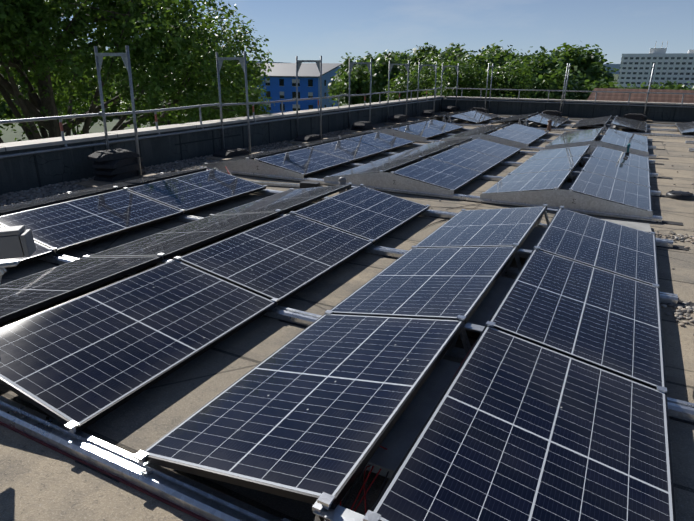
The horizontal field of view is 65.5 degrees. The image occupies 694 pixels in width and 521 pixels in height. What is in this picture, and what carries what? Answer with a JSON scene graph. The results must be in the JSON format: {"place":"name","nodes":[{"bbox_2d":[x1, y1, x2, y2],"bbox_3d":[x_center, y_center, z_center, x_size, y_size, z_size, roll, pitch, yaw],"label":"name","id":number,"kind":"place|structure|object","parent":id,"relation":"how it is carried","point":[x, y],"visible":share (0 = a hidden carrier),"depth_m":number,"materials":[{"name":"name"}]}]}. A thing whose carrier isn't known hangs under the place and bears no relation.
{"place":"outdoors","nodes":[
{"label":"outdoors","id":0,"kind":"place"},
{"bbox_2d":[0,225,54,268],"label":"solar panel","id":1,"kind":"object","parent":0,"point":[41,251],"visible":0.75,"depth_m":5.16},
{"bbox_2d":[250,63,342,113],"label":"blue apartment block","id":2,"kind":"structure","parent":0,"point":[280,84],"depth_m":125.56,"materials":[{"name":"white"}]},
{"bbox_2d":[0,74,618,142],"bbox_3d":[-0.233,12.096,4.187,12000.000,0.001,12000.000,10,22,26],"label":"ground","id":3,"kind":"structure","parent":0,"point":[8,136],"depth_m":119.51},
{"bbox_2d":[0,65,69,131],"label":"belt tree","id":4,"kind":"object","parent":3,"relation":"on","point":[9,113],"visible":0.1,"depth_m":59.12,"materials":[{"name":"green plant"}]},
{"bbox_2d":[19,63,121,134],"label":"belt tree","id":5,"kind":"object","parent":3,"relation":"on","point":[94,120],"visible":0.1,"depth_m":66.34,"materials":[{"name":"green plant"}]},
{"bbox_2d":[0,0,274,142],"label":"tree","id":6,"kind":"object","parent":3,"relation":"on","point":[36,40],"visible":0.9,"depth_m":19.66,"materials":[{"name":"green plant"}]},
{"bbox_2d":[107,65,183,125],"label":"belt tree","id":7,"kind":"object","parent":3,"relation":"on","point":[117,92],"depth_m":64.58,"materials":[{"name":"green plant"}]},
{"bbox_2d":[117,57,195,127],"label":"tree","id":8,"kind":"object","parent":3,"relation":"on","point":[142,121],"visible":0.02,"depth_m":48.08,"materials":[{"name":"green plant"}]},
{"bbox_2d":[161,82,271,123],"bbox_3d":[-9.018,-7.036,39.244,7.263,12.626,8.149,10,22,26],"label":"tree","id":9,"kind":"object","parent":3,"relation":"on","point":[257,106],"visible":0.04,"depth_m":36.79,"materials":[{"name":"green plant"}]},
{"bbox_2d":[327,51,376,105],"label":"belt tree","id":10,"kind":"object","parent":3,"relation":"on","point":[336,85],"visible":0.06,"depth_m":106.11,"materials":[{"name":"green plant"}]},
{"bbox_2d":[351,53,406,103],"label":"belt tree","id":11,"kind":"object","parent":3,"relation":"on","point":[373,64],"depth_m":83.83,"materials":[{"name":"green plant"}]},
{"bbox_2d":[336,53,422,105],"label":"belt tree","id":12,"kind":"object","parent":3,"relation":"on","point":[380,73],"visible":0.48,"depth_m":78.14,"materials":[{"name":"green plant"}]},
{"bbox_2d":[373,50,409,59],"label":"belt tree","id":13,"kind":"object","parent":3,"relation":"on","point":[397,53],"depth_m":203.84,"materials":[{"name":"green plant"}]},
{"bbox_2d":[392,42,445,70],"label":"belt tree","id":14,"kind":"object","parent":3,"relation":"on","point":[425,50],"visible":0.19,"depth_m":109.27,"materials":[{"name":"green plant"}]},
{"bbox_2d":[441,43,468,58],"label":"belt tree","id":15,"kind":"object","parent":3,"relation":"on","point":[457,46],"depth_m":118.50,"materials":[{"name":"green plant"}]},
{"bbox_2d":[409,44,504,85],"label":"belt tree","id":16,"kind":"object","parent":3,"relation":"on","point":[449,53],"visible":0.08,"depth_m":71.14,"materials":[{"name":"green plant"}]},
{"bbox_2d":[383,47,536,100],"bbox_3d":[7.795,-8.229,40.377,10.993,14.402,10.852,10,22,26],"label":"tree","id":17,"kind":"object","parent":3,"relation":"on","point":[470,76],"visible":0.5,"depth_m":37.28,"materials":[{"name":"green plant"}]},
{"bbox_2d":[461,45,517,69],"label":"belt tree","id":18,"kind":"object","parent":3,"relation":"on","point":[500,58],"visible":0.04,"depth_m":100.27,"materials":[{"name":"green plant"}]},
{"bbox_2d":[467,40,540,60],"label":"belt tree","id":19,"kind":"object","parent":3,"relation":"on","point":[506,51],"visible":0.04,"depth_m":112.24,"materials":[{"name":"green plant"}]},
{"bbox_2d":[479,46,597,99],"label":"belt tree","id":20,"kind":"object","parent":3,"relation":"on","point":[548,74],"visible":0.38,"depth_m":63.62,"materials":[{"name":"green plant"}]},
{"bbox_2d":[549,41,618,87],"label":"belt tree","id":21,"kind":"object","parent":3,"relation":"on","point":[588,65],"visible":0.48,"depth_m":81.35,"materials":[{"name":"green plant"}]},
{"bbox_2d":[580,77,636,99],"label":"belt tree","id":22,"kind":"object","parent":3,"relation":"on","point":[606,85],"depth_m":65.66,"materials":[{"name":"green plant"}]},
{"bbox_2d":[640,80,693,88],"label":"belt tree","id":23,"kind":"object","parent":3,"relation":"on","point":[668,84],"visible":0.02,"depth_m":98.30,"materials":[{"name":"green plant"}]},
{"bbox_2d":[655,84,684,89],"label":"belt tree","id":24,"kind":"object","parent":3,"relation":"on","point":[678,87],"depth_m":97.08,"materials":[{"name":"green plant"}]},
{"bbox_2d":[60,0,693,66],"label":"sky","id":25,"kind":"structure","parent":0,"point":[304,29],"materials":[{"name":"blue"}]},
{"bbox_2d":[247,61,619,73],"bbox_3d":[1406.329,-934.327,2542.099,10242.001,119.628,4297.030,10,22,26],"label":"hills","id":26,"kind":"structure","parent":0,"point":[616,66],"depth_m":4446.57,"materials":[{"name":"plant"}]},
{"bbox_2d":[587,88,693,102],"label":"tiled roof","id":27,"kind":"structure","parent":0,"point":[642,97],"depth_m":27.20,"materials":[{"name":"tile"}]},
{"bbox_2d":[617,41,693,88],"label":"office slab","id":28,"kind":"structure","parent":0,"point":[636,69],"depth_m":374.57,"materials":[{"name":"white"}]},
{"bbox_3d":[20.541,7.352,1.645,54.450,10.980,33.650,10,22,26],"label":"building body","id":29,"kind":"object","parent":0,"visible":0},
{"bbox_2d":[0,116,693,520],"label":"roof deck","id":30,"kind":"structure","parent":29,"relation":"on","point":[38,482],"depth_m":3.46,"materials":[{"name":"concrete"}]},
{"bbox_2d":[0,225,35,360],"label":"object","id":31,"kind":"object","parent":30,"relation":"on","point":[17,242],"visible":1,"depth_m":2.32,"materials":[{"name":"plastic"}]},
{"bbox_2d":[0,188,116,215],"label":"solar panel","id":32,"kind":"object","parent":30,"relation":"on","point":[31,204],"visible":0.92,"depth_m":6.68,"materials":[{"name":"black"}]},
{"bbox_2d":[0,256,162,323],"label":"solar panel","id":33,"kind":"object","parent":30,"relation":"on","point":[28,294],"visible":0.91,"depth_m":4.20,"materials":[{"name":"black"}]},
{"bbox_2d":[0,189,183,252],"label":"solar panel","id":34,"kind":"object","parent":30,"relation":"on","point":[64,226],"visible":0.94,"depth_m":6.07,"materials":[{"name":"blue"}]},
{"bbox_2d":[0,421,209,520],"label":"cable conduit","id":35,"kind":"object","parent":30,"relation":"on","point":[184,510],"depth_m":2.52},
{"bbox_2d":[0,259,276,432],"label":"solar panel","id":36,"kind":"object","parent":30,"relation":"on","point":[86,360],"visible":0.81,"depth_m":3.39,"materials":[{"name":"blue"}]},
{"bbox_2d":[71,168,205,192],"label":"solar panel","id":37,"kind":"object","parent":30,"relation":"on","point":[142,180],"visible":0.68,"depth_m":7.99,"materials":[{"name":"black"}]},
{"bbox_2d":[90,212,279,259],"bbox_3d":[-1.609,-0.276,5.577,1.040,0.036,1.740,0,17,29],"label":"solar panel","id":38,"kind":"object","parent":30,"relation":"on","point":[172,242],"visible":0.79,"depth_m":5.38,"materials":[{"name":"black"}]},
{"bbox_2d":[127,169,265,213],"bbox_3d":[-2.087,-1.022,7.681,1.040,0.036,1.740,20,26,22],"label":"solar panel","id":39,"kind":"object","parent":30,"relation":"on","point":[188,193],"visible":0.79,"depth_m":7.55,"materials":[{"name":"blue"}]},
{"bbox_2d":[212,147,300,162],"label":"solar panel","id":40,"kind":"object","parent":30,"relation":"on","point":[261,154],"visible":0.68,"depth_m":10.46,"materials":[{"name":"black"}]},
{"bbox_2d":[206,167,322,187],"bbox_3d":[-1.343,-1.403,8.989,2.035,0.236,0.397,6,20,15],"label":"wind deflector","id":41,"kind":"object","parent":30,"relation":"on","point":[305,184],"visible":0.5,"depth_m":8.74,"materials":[{"name":"grey"}]},
{"bbox_2d":[180,213,372,304],"bbox_3d":[-0.582,-0.091,5.077,1.040,0.036,1.740,20,26,22],"label":"solar panel","id":42,"kind":"object","parent":30,"relation":"on","point":[282,259],"visible":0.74,"depth_m":4.89,"materials":[{"name":"blue"}]},
{"bbox_2d":[214,184,350,215],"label":"solar panel","id":43,"kind":"object","parent":30,"relation":"on","point":[287,200],"visible":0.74,"depth_m":6.89,"materials":[{"name":"black"}]},
{"bbox_2d":[265,139,340,151],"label":"solar panel","id":44,"kind":"object","parent":30,"relation":"on","point":[305,145],"visible":0.68,"depth_m":11.93,"materials":[{"name":"black"}]},
{"bbox_2d":[257,148,350,176],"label":"solar panel","id":45,"kind":"object","parent":30,"relation":"on","point":[307,161],"visible":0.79,"depth_m":9.99,"materials":[{"name":"blue"}]},
{"bbox_2d":[144,314,464,509],"bbox_3d":[-0.103,0.655,2.974,1.040,0.036,1.740,0,17,29],"label":"solar panel","id":46,"kind":"object","parent":30,"relation":"on","point":[312,412],"visible":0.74,"depth_m":2.67,"materials":[{"name":"blue"}]},
{"bbox_2d":[282,446,388,520],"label":"cables","id":47,"kind":"object","parent":30,"relation":"on","point":[355,509],"visible":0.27,"depth_m":2.23,"materials":[{"name":"red plastic"}]},
{"bbox_2d":[308,132,372,142],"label":"solar panel","id":48,"kind":"object","parent":30,"relation":"on","point":[347,136],"visible":0.63,"depth_m":13.41,"materials":[{"name":"black"}]},
{"bbox_2d":[338,177,345,192],"bbox_3d":[-0.072,-1.167,8.336,0.124,0.256,0.124,10,22,26],"label":"grey vent pipe","id":49,"kind":"object","parent":30,"relation":"on","point":[342,180],"visible":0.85,"depth_m":8.28,"materials":[{"name":"grey plastic"}]},
{"bbox_2d":[0,112,685,202],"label":"gravel strip","id":50,"kind":"object","parent":30,"relation":"on","point":[383,124],"visible":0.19,"depth_m":18.55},
{"bbox_2d":[0,128,351,206],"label":"gravel pebbles","id":51,"kind":"object","parent":50,"relation":"on","point":[14,198],"visible":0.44,"depth_m":9.06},
{"bbox_2d":[0,46,693,175],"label":"guardrail","id":52,"kind":"object","parent":50,"relation":"on","point":[125,57],"visible":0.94,"depth_m":12.20,"materials":[{"name":"grey"}]},
{"bbox_2d":[0,97,693,194],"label":"parapet","id":53,"kind":"structure","parent":30,"relation":"on","point":[25,172],"depth_m":12.50,"materials":[{"name":"grey"}]},
{"bbox_2d":[0,96,693,151],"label":"coping","id":54,"kind":"object","parent":53,"relation":"on","point":[21,145],"visible":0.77,"depth_m":11.53,"materials":[{"name":"grey"}]},
{"bbox_2d":[0,167,693,520],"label":"mounting rails","id":55,"kind":"object","parent":30,"relation":"on","point":[196,497],"visible":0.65,"depth_m":2.65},
{"bbox_2d":[128,186,557,520],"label":"mounting bracket","id":56,"kind":"object","parent":55,"relation":"on","point":[339,513],"visible":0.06,"depth_m":3.43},
{"bbox_2d":[309,139,386,161],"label":"solar panel","id":57,"kind":"object","parent":30,"relation":"on","point":[348,149],"visible":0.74,"depth_m":11.49,"materials":[{"name":"blue"}]},
{"bbox_2d":[294,185,429,243],"bbox_3d":[0.230,-0.604,6.553,1.040,0.036,1.740,20,26,22],"label":"solar panel","id":58,"kind":"object","parent":30,"relation":"on","point":[366,213],"visible":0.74,"depth_m":6.41,"materials":[{"name":"blue"}]},
{"bbox_2d":[74,111,651,187],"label":"planks","id":59,"kind":"object","parent":30,"relation":"on","point":[90,183],"visible":0.27,"depth_m":11.09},
{"bbox_2d":[87,106,645,181],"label":"guardrail counterweights","id":60,"kind":"object","parent":59,"relation":"on","point":[115,165],"visible":0.94,"depth_m":9.09,"materials":[{"name":"rubber"}]},
{"bbox_2d":[330,157,420,176],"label":"solar panel","id":61,"kind":"object","parent":30,"relation":"on","point":[384,166],"visible":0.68,"depth_m":9.36,"materials":[{"name":"black"}]},
{"bbox_2d":[349,132,414,150],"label":"solar panel","id":62,"kind":"object","parent":30,"relation":"on","point":[383,141],"visible":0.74,"depth_m":12.97,"materials":[{"name":"blue"}]},
{"bbox_2d":[356,124,409,132],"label":"solar panel","id":63,"kind":"object","parent":30,"relation":"on","point":[390,127],"visible":0.58,"depth_m":15.69,"materials":[{"name":"black"}]},
{"bbox_2d":[374,146,449,161],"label":"solar panel","id":64,"kind":"object","parent":30,"relation":"on","point":[423,153],"visible":0.68,"depth_m":10.84,"materials":[{"name":"black"}]},
{"bbox_2d":[393,124,446,138],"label":"solar panel","id":65,"kind":"object","parent":30,"relation":"on","point":[420,130],"visible":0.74,"depth_m":15.20,"materials":[{"name":"blue"}]},
{"bbox_2d":[330,246,517,323],"bbox_3d":[0.708,0.142,4.449,1.040,0.036,1.740,0,17,29],"label":"solar panel","id":66,"kind":"object","parent":30,"relation":"on","point":[450,283],"visible":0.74,"depth_m":4.24,"materials":[{"name":"blue"}]},
{"bbox_2d":[393,158,482,191],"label":"solar panel","id":67,"kind":"object","parent":30,"relation":"on","point":[442,174],"visible":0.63,"depth_m":8.86,"materials":[{"name":"blue"}]},
{"bbox_2d":[419,113,458,119],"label":"solar panel","id":68,"kind":"object","parent":30,"relation":"on","point":[440,116],"visible":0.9,"depth_m":19.62,"materials":[{"name":"black"}]},
{"bbox_2d":[407,138,471,150],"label":"solar panel","id":69,"kind":"object","parent":30,"relation":"on","point":[452,143],"visible":0.74,"depth_m":12.32,"materials":[{"name":"black"}]},
{"bbox_2d":[416,120,463,132],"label":"solar panel","id":70,"kind":"object","parent":30,"relation":"on","point":[440,125],"visible":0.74,"depth_m":16.69,"materials":[{"name":"blue"}]},
{"bbox_2d":[199,131,682,225],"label":"pv rails","id":71,"kind":"object","parent":30,"relation":"on","point":[471,198],"visible":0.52,"depth_m":8.54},
{"bbox_2d":[203,139,652,219],"bbox_3d":[1.829,-2.028,10.694,7.436,0.266,5.408,10,22,26],"label":"wind deflector","id":72,"kind":"object","parent":71,"relation":"on","point":[564,198],"visible":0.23,"depth_m":8.11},
{"bbox_2d":[352,124,648,156],"bbox_3d":[4.271,-3.574,15.137,7.436,0.266,3.648,10,22,26],"label":"wind deflector","id":73,"kind":"object","parent":71,"relation":"on","point":[404,135],"visible":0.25,"depth_m":13.39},
{"bbox_2d":[560,154,589,189],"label":"pv ballast","id":74,"kind":"structure","parent":71,"relation":"on","point":[566,186],"depth_m":9.38,"materials":[{"name":"concrete"}]},
{"bbox_2d":[364,227,545,477],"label":"pv ballast","id":75,"kind":"structure","parent":30,"relation":"on","point":[399,439],"depth_m":2.90,"materials":[{"name":"concrete"}]},
{"bbox_2d":[431,147,504,173],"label":"solar panel","id":76,"kind":"object","parent":30,"relation":"on","point":[469,159],"visible":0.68,"depth_m":10.36,"materials":[{"name":"blue"}]},
{"bbox_2d":[450,113,488,123],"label":"solar panel","id":77,"kind":"object","parent":30,"relation":"on","point":[469,118],"visible":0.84,"depth_m":19.47,"materials":[{"name":"blue"}]},
{"bbox_2d":[444,128,496,138],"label":"solar panel","id":78,"kind":"object","parent":30,"relation":"on","point":[474,133],"visible":0.63,"depth_m":14.57,"materials":[{"name":"black"}]},
{"bbox_2d":[415,206,546,248],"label":"solar panel","id":79,"kind":"object","parent":30,"relation":"on","point":[491,227],"visible":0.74,"depth_m":5.76,"materials":[{"name":"blue"}]},
{"bbox_2d":[465,110,499,119],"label":"solar panel","id":80,"kind":"object","parent":30,"relation":"on","point":[483,115],"visible":0.79,"depth_m":21.04,"materials":[{"name":"blue"}]},
{"bbox_2d":[465,123,509,131],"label":"solar panel","id":81,"kind":"object","parent":30,"relation":"on","point":[490,127],"visible":0.79,"depth_m":16.03,"materials":[{"name":"black"}]},
{"bbox_2d":[459,138,520,160],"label":"solar panel","id":82,"kind":"object","parent":30,"relation":"on","point":[498,150],"visible":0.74,"depth_m":11.84,"materials":[{"name":"blue"}]},
{"bbox_2d":[491,116,529,123],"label":"solar panel","id":83,"kind":"object","parent":30,"relation":"on","point":[509,120],"visible":0.95,"depth_m":18.69,"materials":[{"name":"black"}]},
{"bbox_2d":[489,129,539,144],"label":"solar panel","id":84,"kind":"object","parent":30,"relation":"on","point":[516,136],"visible":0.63,"depth_m":14.08,"materials":[{"name":"blue"}]},
{"bbox_2d":[370,325,675,520],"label":"solar panel","id":85,"kind":"object","parent":30,"relation":"on","point":[515,428],"visible":0.86,"depth_m":2.42,"materials":[{"name":"blue"}]},
{"bbox_2d":[354,119,693,159],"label":"pv rails","id":86,"kind":"object","parent":30,"relation":"on","point":[556,134],"visible":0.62,"depth_m":14.33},
{"bbox_2d":[502,124,548,137],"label":"solar panel","id":87,"kind":"object","parent":30,"relation":"on","point":[540,133],"visible":0.74,"depth_m":15.56,"materials":[{"name":"blue"}]},
{"bbox_2d":[485,169,571,193],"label":"solar panel","id":88,"kind":"object","parent":30,"relation":"on","point":[547,180],"visible":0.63,"depth_m":8.23,"materials":[{"name":"blue"}]},
{"bbox_2d":[420,119,660,380],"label":"string cables","id":89,"kind":"object","parent":30,"relation":"on","point":[482,209],"visible":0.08,"depth_m":7.46,"materials":[{"name":"black plastic"}]},
{"bbox_2d":[525,116,562,127],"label":"solar panel","id":90,"kind":"object","parent":30,"relation":"on","point":[538,120],"visible":0.79,"depth_m":18.33,"materials":[{"name":"blue"}]},
{"bbox_2d":[509,156,581,173],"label":"solar panel","id":91,"kind":"object","parent":30,"relation":"on","point":[551,164],"visible":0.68,"depth_m":9.72,"materials":[{"name":"blue"}]},
{"bbox_2d":[535,113,568,122],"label":"solar panel","id":92,"kind":"object","parent":30,"relation":"on","point":[552,117],"visible":0.79,"depth_m":19.93,"materials":[{"name":"blue"}]},
{"bbox_2d":[418,112,693,137],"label":"pv rails","id":93,"kind":"object","parent":30,"relation":"on","point":[637,133],"visible":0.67,"depth_m":18.22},
{"bbox_2d":[442,114,614,130],"bbox_3d":[10.695,-4.375,17.561,14.642,0.218,3.595,10,22,26],"label":"galvanized pv steel","id":94,"kind":"object","parent":93,"relation":"on","point":[525,122],"visible":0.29,"depth_m":18.11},
{"bbox_2d":[444,118,615,128],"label":"pv ballast","id":95,"kind":"structure","parent":93,"relation":"on","point":[531,123],"depth_m":18.52,"materials":[{"name":"concrete"}]},
{"bbox_2d":[528,145,589,159],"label":"solar panel","id":96,"kind":"object","parent":30,"relation":"on","point":[561,152],"visible":0.74,"depth_m":11.22,"materials":[{"name":"blue"}]},
{"bbox_2d":[439,144,693,335],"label":"loose pebbles","id":97,"kind":"object","parent":30,"relation":"on","point":[679,312],"visible":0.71,"depth_m":4.39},
{"bbox_2d":[548,134,598,144],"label":"solar panel","id":98,"kind":"object","parent":30,"relation":"on","point":[575,139],"visible":0.68,"depth_m":13.45,"materials":[{"name":"blue"}]},
{"bbox_2d":[489,249,665,388],"bbox_3d":[1.735,0.327,3.949,1.040,0.036,1.740,20,26,22],"label":"solar panel","id":99,"kind":"object","parent":30,"relation":"on","point":[604,320],"visible":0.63,"depth_m":3.73,"materials":[{"name":"blue"}]},
{"bbox_2d":[557,128,602,137],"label":"solar panel","id":100,"kind":"object","parent":30,"relation":"on","point":[580,132],"visible":0.79,"depth_m":14.93,"materials":[{"name":"blue"}]},
{"bbox_2d":[572,119,608,127],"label":"solar panel","id":101,"kind":"object","parent":30,"relation":"on","point":[590,123],"visible":0.84,"depth_m":17.62,"materials":[{"name":"black"}]},
{"bbox_2d":[577,116,611,122],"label":"solar panel","id":102,"kind":"object","parent":30,"relation":"on","point":[595,119],"visible":0.79,"depth_m":19.29,"materials":[{"name":"black"}]},
{"bbox_2d":[536,208,658,284],"bbox_3d":[2.546,-0.186,5.424,1.040,0.036,1.740,20,26,22],"label":"solar panel","id":103,"kind":"object","parent":30,"relation":"on","point":[618,249],"visible":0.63,"depth_m":5.26,"materials":[{"name":"blue"}]},
{"bbox_2d":[570,170,651,210],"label":"solar panel","id":104,"kind":"object","parent":30,"relation":"on","point":[612,190],"visible":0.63,"depth_m":7.72,"materials":[{"name":"blue"}]},
{"bbox_2d":[582,156,649,186],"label":"solar panel","id":105,"kind":"object","parent":30,"relation":"on","point":[623,172],"visible":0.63,"depth_m":9.23,"materials":[{"name":"blue"}]},
{"bbox_2d":[591,146,648,168],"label":"solar panel","id":106,"kind":"object","parent":30,"relation":"on","point":[617,156],"visible":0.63,"depth_m":10.71,"materials":[{"name":"blue"}]},
{"bbox_2d":[601,134,647,151],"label":"solar panel","id":107,"kind":"object","parent":30,"relation":"on","point":[622,142],"visible":0.68,"depth_m":12.98,"materials":[{"name":"blue"}]},
{"bbox_2d":[605,128,647,142],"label":"solar panel","id":108,"kind":"object","parent":30,"relation":"on","point":[627,135],"visible":0.68,"depth_m":14.44,"materials":[{"name":"blue"}]},
{"bbox_2d":[602,219,651,232],"bbox_3d":[3.395,-0.410,6.586,0.574,0.045,0.452,10,22,26],"label":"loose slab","id":109,"kind":"object","parent":30,"relation":"on","point":[645,227],"depth_m":6.61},
{"bbox_2d":[611,120,646,131],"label":"solar panel","id":110,"kind":"object","parent":30,"relation":"on","point":[629,125],"visible":0.84,"depth_m":17.17,"materials":[{"name":"black"}]},
{"bbox_2d":[614,116,646,125],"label":"solar panel","id":111,"kind":"object","parent":30,"relation":"on","point":[630,121],"visible":0.74,"depth_m":18.81,"materials":[{"name":"black"}]},
{"bbox_2d":[666,190,693,399],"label":"roof drain caps","id":112,"kind":"object","parent":30,"relation":"on","point":[678,195],"visible":0.98,"depth_m":8.15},
{"bbox_2d":[675,122,693,128],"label":"solar panel","id":113,"kind":"object","parent":30,"relation":"on","point":[686,124],"visible":0.88,"depth_m":18.16,"materials":[{"name":"black"}]},
{"bbox_2d":[678,126,693,133],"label":"solar panel","id":114,"kind":"object","parent":30,"relation":"on","point":[685,130],"visible":0.86,"depth_m":16.61,"materials":[{"name":"blue"}]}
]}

